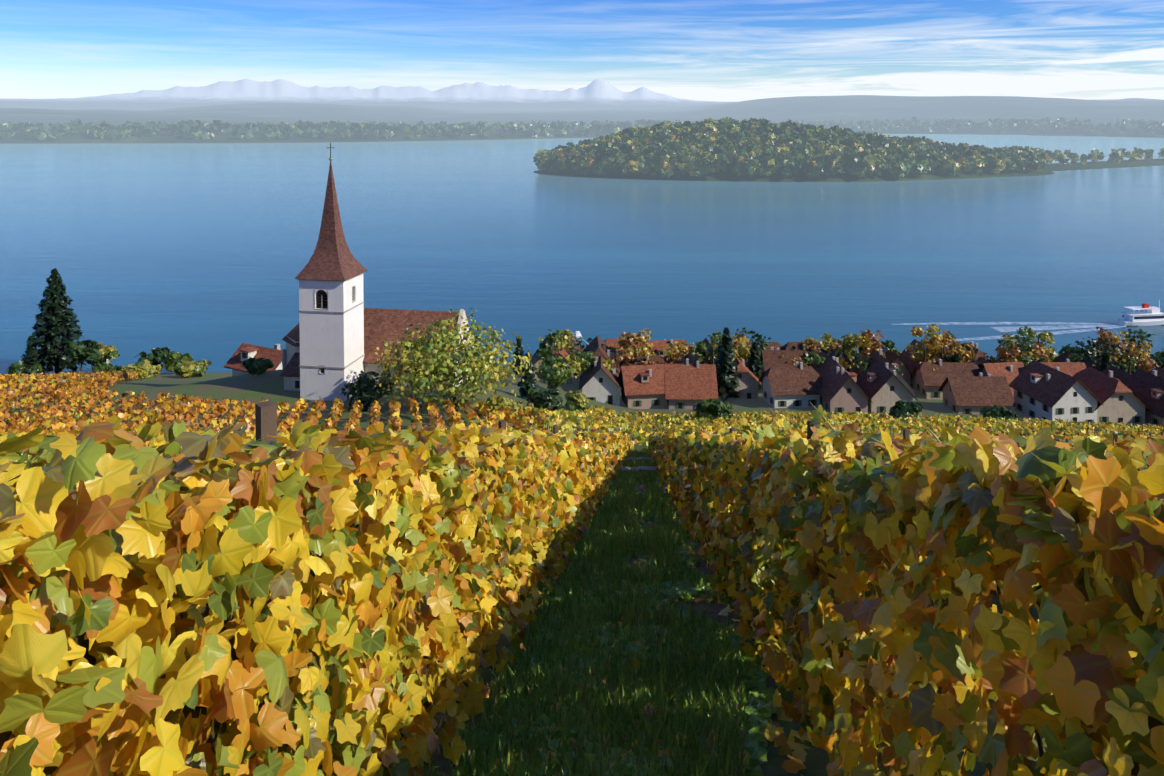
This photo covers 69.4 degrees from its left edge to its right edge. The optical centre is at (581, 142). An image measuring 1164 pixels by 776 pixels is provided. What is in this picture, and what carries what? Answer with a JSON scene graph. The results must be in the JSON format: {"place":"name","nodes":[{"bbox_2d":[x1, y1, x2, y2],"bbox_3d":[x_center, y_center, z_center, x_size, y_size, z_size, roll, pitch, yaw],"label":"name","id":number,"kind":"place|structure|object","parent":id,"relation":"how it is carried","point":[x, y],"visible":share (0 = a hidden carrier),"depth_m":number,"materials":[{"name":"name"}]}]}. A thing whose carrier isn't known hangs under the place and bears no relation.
{"place":"outdoors","nodes":[
{"label":"outdoors","id":0,"kind":"place"},
{"bbox_2d":[0,134,1163,373],"bbox_3d":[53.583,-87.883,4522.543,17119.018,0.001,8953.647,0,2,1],"label":"lake water","id":1,"kind":"structure","parent":0,"point":[198,252],"depth_m":446.05,"materials":[{"name":"blue liquid"}]},
{"bbox_2d":[584,322,1125,343],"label":"boat wake","id":2,"kind":"object","parent":1,"relation":"on","point":[1046,327],"visible":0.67,"depth_m":276.30,"materials":[{"name":"white liquid"}]},
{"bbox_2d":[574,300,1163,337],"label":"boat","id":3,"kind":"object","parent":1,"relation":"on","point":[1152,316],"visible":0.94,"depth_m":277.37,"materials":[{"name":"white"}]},
{"bbox_2d":[0,79,1163,775],"bbox_3d":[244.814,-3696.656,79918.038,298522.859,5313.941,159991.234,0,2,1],"label":"ground terrain","id":4,"kind":"structure","parent":0,"point":[288,101],"depth_m":4221.62,"materials":[{"name":"green plant"}]},
{"bbox_2d":[2,370,515,432],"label":"vineyard posts","id":5,"kind":"object","parent":4,"relation":"on","point":[203,402],"visible":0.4,"depth_m":82.57,"materials":[{"name":"brown wood"}]},
{"bbox_2d":[0,370,545,432],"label":"vineyard block","id":6,"kind":"structure","parent":4,"relation":"on","point":[87,382],"depth_m":84.35,"materials":[{"name":"yellow plant"}]},
{"bbox_2d":[281,142,474,401],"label":"church","id":7,"kind":"structure","parent":4,"relation":"on","point":[336,336],"depth_m":100.63,"materials":[{"name":"white paint"}]},
{"bbox_2d":[295,290,464,387],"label":"church windows","id":8,"kind":"structure","parent":7,"relation":"in","point":[297,383],"depth_m":99.87,"materials":[{"name":"black"}]},
{"bbox_2d":[0,412,1163,775],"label":"vine leaves","id":9,"kind":"object","parent":4,"relation":"on","point":[440,544],"visible":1,"depth_m":2.17,"materials":[{"name":"yellow plant"}]},
{"bbox_2d":[0,425,1163,567],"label":"vine leaves","id":10,"kind":"object","parent":4,"relation":"on","point":[589,463],"visible":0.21,"depth_m":12.67,"materials":[{"name":"yellow plant"}]},
{"bbox_2d":[0,502,1163,775],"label":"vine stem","id":11,"kind":"object","parent":4,"relation":"on","point":[186,710],"depth_m":2.15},
{"bbox_2d":[0,116,1163,178],"bbox_3d":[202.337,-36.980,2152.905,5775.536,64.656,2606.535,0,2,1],"label":"forest","id":12,"kind":"object","parent":4,"relation":"on","point":[751,147],"depth_m":957.66,"materials":[{"name":"green plant"}]},
{"bbox_2d":[5,268,1163,422],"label":"tree","id":13,"kind":"object","parent":4,"relation":"on","point":[1116,353],"depth_m":197.75,"materials":[{"name":"green plant"}]},
{"bbox_2d":[70,400,1163,603],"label":"vineyard posts","id":14,"kind":"object","parent":4,"relation":"on","point":[265,418],"visible":0.04,"depth_m":2.69,"materials":[{"name":"brown wood"}]},
{"bbox_2d":[619,457,658,472],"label":"road","id":15,"kind":"structure","parent":4,"relation":"on","point":[647,468],"depth_m":33.47,"materials":[{"name":"grey asphalt"}]},
{"bbox_2d":[489,484,813,775],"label":"fallen leaves","id":16,"kind":"object","parent":4,"relation":"on","point":[794,764],"visible":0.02,"depth_m":4.67,"materials":[{"name":"brown plant"}]},
{"bbox_2d":[232,350,1096,423],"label":"house walls","id":17,"kind":"structure","parent":4,"relation":"on","point":[601,392],"depth_m":183.53,"materials":[{"name":"white paint"}]},
{"bbox_2d":[242,352,1156,424],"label":"house windows","id":18,"kind":"structure","parent":17,"relation":"attached to","point":[610,399],"depth_m":180.29,"materials":[{"name":"black glass"}]},
{"bbox_2d":[437,449,936,775],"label":"path grass","id":19,"kind":"structure","parent":4,"relation":"on","point":[667,538],"depth_m":5.70,"materials":[{"name":"green plant"}]},
{"bbox_2d":[224,338,1163,410],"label":"house roofs","id":20,"kind":"structure","parent":4,"relation":"on","point":[679,380],"depth_m":185.30,"materials":[{"name":"brown tile"}]},
{"bbox_2d":[274,339,1156,380],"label":"village chimneys","id":21,"kind":"object","parent":20,"relation":"on","point":[836,359],"visible":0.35,"depth_m":188.44,"materials":[{"name":"brick"}]},
{"bbox_2d":[275,345,1163,406],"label":"village roof verges","id":22,"kind":"structure","parent":20,"relation":"attached to","point":[860,388],"depth_m":178.01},
{"bbox_2d":[446,403,1163,451],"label":"vineyard block","id":23,"kind":"structure","parent":4,"relation":"on","point":[590,418],"depth_m":123.41,"materials":[{"name":"plant"}]},
{"bbox_2d":[532,406,1161,435],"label":"vineyard posts","id":24,"kind":"object","parent":4,"relation":"on","point":[865,424],"visible":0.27,"depth_m":117.41,"materials":[{"name":"brown wood"}]},
{"bbox_2d":[566,345,1163,425],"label":"house walls","id":25,"kind":"structure","parent":4,"relation":"on","point":[853,399],"depth_m":180.45,"materials":[{"name":"white paint"}]},
{"bbox_2d":[563,331,1163,418],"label":"house roofs","id":26,"kind":"structure","parent":25,"relation":"on","point":[969,385],"depth_m":186.27,"materials":[{"name":"brown tile"}]},
{"bbox_2d":[587,375,1158,424],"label":"village shutters","id":27,"kind":"object","parent":25,"relation":"attached to","point":[836,408],"depth_m":180.54,"materials":[{"name":"brown wood"}]},
{"bbox_2d":[0,0,1163,101],"label":"sky","id":28,"kind":"structure","parent":0,"point":[697,50],"materials":[{"name":"blue"}]},
{"bbox_2d":[236,541,1045,766],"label":"grape clusters","id":29,"kind":"object","parent":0,"point":[1041,749],"depth_m":2.19,"materials":[{"name":"purple food"}]},
{"bbox_2d":[460,402,942,449],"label":"grapevines","id":30,"kind":"object","parent":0,"point":[932,433],"visible":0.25,"depth_m":3.75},
{"bbox_2d":[739,405,968,452],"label":"vine shoot leaves","id":31,"kind":"object","parent":30,"relation":"attached to","point":[817,416],"visible":0.31,"depth_m":3.73,"materials":[{"name":"yellow plant"}]},
{"bbox_2d":[534,351,1163,424],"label":"house walls","id":32,"kind":"structure","parent":0,"point":[1113,408],"depth_m":178.83,"materials":[{"name":"beige paint"}]}
]}

